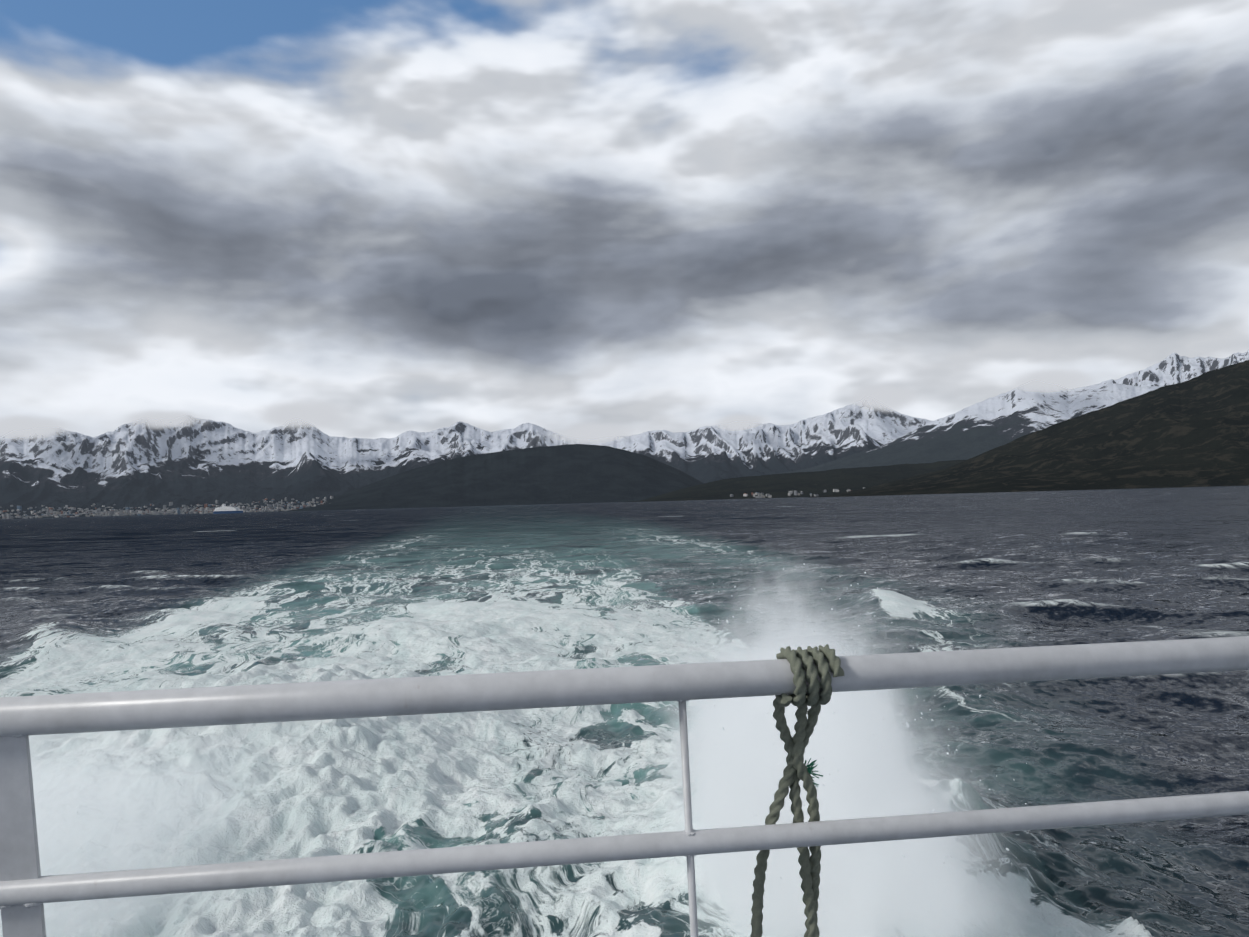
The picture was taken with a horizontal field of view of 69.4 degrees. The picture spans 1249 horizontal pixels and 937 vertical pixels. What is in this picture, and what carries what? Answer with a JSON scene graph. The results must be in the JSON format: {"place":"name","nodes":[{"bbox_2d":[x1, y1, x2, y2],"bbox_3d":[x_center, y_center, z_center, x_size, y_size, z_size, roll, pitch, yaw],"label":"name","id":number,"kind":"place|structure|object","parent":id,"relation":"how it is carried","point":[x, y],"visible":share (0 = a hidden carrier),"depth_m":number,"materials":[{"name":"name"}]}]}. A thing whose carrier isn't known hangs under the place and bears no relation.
{"place":"outdoors","nodes":[
{"label":"outdoors","id":0,"kind":"place"},
{"bbox_2d":[278,444,703,511],"bbox_3d":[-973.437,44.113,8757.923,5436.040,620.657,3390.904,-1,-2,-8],"label":"mountain foothills","id":1,"kind":"structure","parent":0,"point":[571,473],"depth_m":8309.52,"materials":[{"name":"plant"}]},
{"bbox_2d":[0,486,1248,936],"bbox_3d":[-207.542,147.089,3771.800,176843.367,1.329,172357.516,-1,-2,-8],"label":"sea water","id":2,"kind":"structure","parent":0,"point":[202,600],"depth_m":18.66,"materials":[{"name":"liquid"}]},
{"bbox_2d":[0,496,333,518],"bbox_3d":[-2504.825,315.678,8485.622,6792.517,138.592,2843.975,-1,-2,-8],"label":"town buildings","id":3,"kind":"structure","parent":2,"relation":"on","point":[205,509],"depth_m":7793.38,"materials":[{"name":"grey"}]},
{"bbox_2d":[213,504,242,513],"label":"ship","id":4,"kind":"object","parent":2,"relation":"on","point":[223,509],"visible":0.83,"depth_m":3925.51,"materials":[{"name":"paint"}]},
{"bbox_2d":[44,563,1026,930],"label":"spray drops","id":5,"kind":"object","parent":2,"relation":"on","point":[724,743],"visible":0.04,"depth_m":6.09,"materials":[{"name":"white liquid"}]},
{"bbox_2d":[0,350,1248,518],"bbox_3d":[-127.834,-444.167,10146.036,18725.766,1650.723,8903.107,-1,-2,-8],"label":"mountain range","id":6,"kind":"structure","parent":0,"point":[186,460],"depth_m":10446.91,"materials":[{"name":"white snow"}]},
{"bbox_2d":[628,460,964,501],"bbox_3d":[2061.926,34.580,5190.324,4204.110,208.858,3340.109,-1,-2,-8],"label":"hills","id":7,"kind":"structure","parent":0,"point":[808,483],"depth_m":5326.53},
{"bbox_2d":[730,487,864,497],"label":"town","id":8,"kind":"object","parent":7,"relation":"on","point":[761,495],"visible":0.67,"depth_m":4729.50},
{"bbox_2d":[778,380,1162,473],"bbox_3d":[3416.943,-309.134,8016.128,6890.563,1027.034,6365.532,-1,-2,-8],"label":"mountain","id":9,"kind":"structure","parent":0,"point":[974,430],"depth_m":7902.86,"materials":[{"name":"white snow"}]},
{"bbox_2d":[808,360,1248,497],"bbox_3d":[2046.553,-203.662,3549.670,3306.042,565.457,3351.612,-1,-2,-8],"label":"hill","id":10,"kind":"structure","parent":0,"point":[1193,432],"depth_m":2888.63,"materials":[{"name":"plant"}]},
{"bbox_3d":[0.578,2.086,-2.040,8.563,1.779,7.252,-1,-2,-8],"label":"boat deck","id":11,"kind":"object","parent":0,"visible":0},
{"bbox_2d":[0,636,1248,936],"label":"railing","id":12,"kind":"object","parent":11,"relation":"on","point":[28,890],"visible":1,"depth_m":1.40,"materials":[{"name":"metal"}]},
{"bbox_2d":[750,644,843,936],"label":"rope","id":13,"kind":"object","parent":12,"relation":"hanging from","point":[796,770],"visible":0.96,"depth_m":1.49,"materials":[{"name":"green fabric"}]}
]}

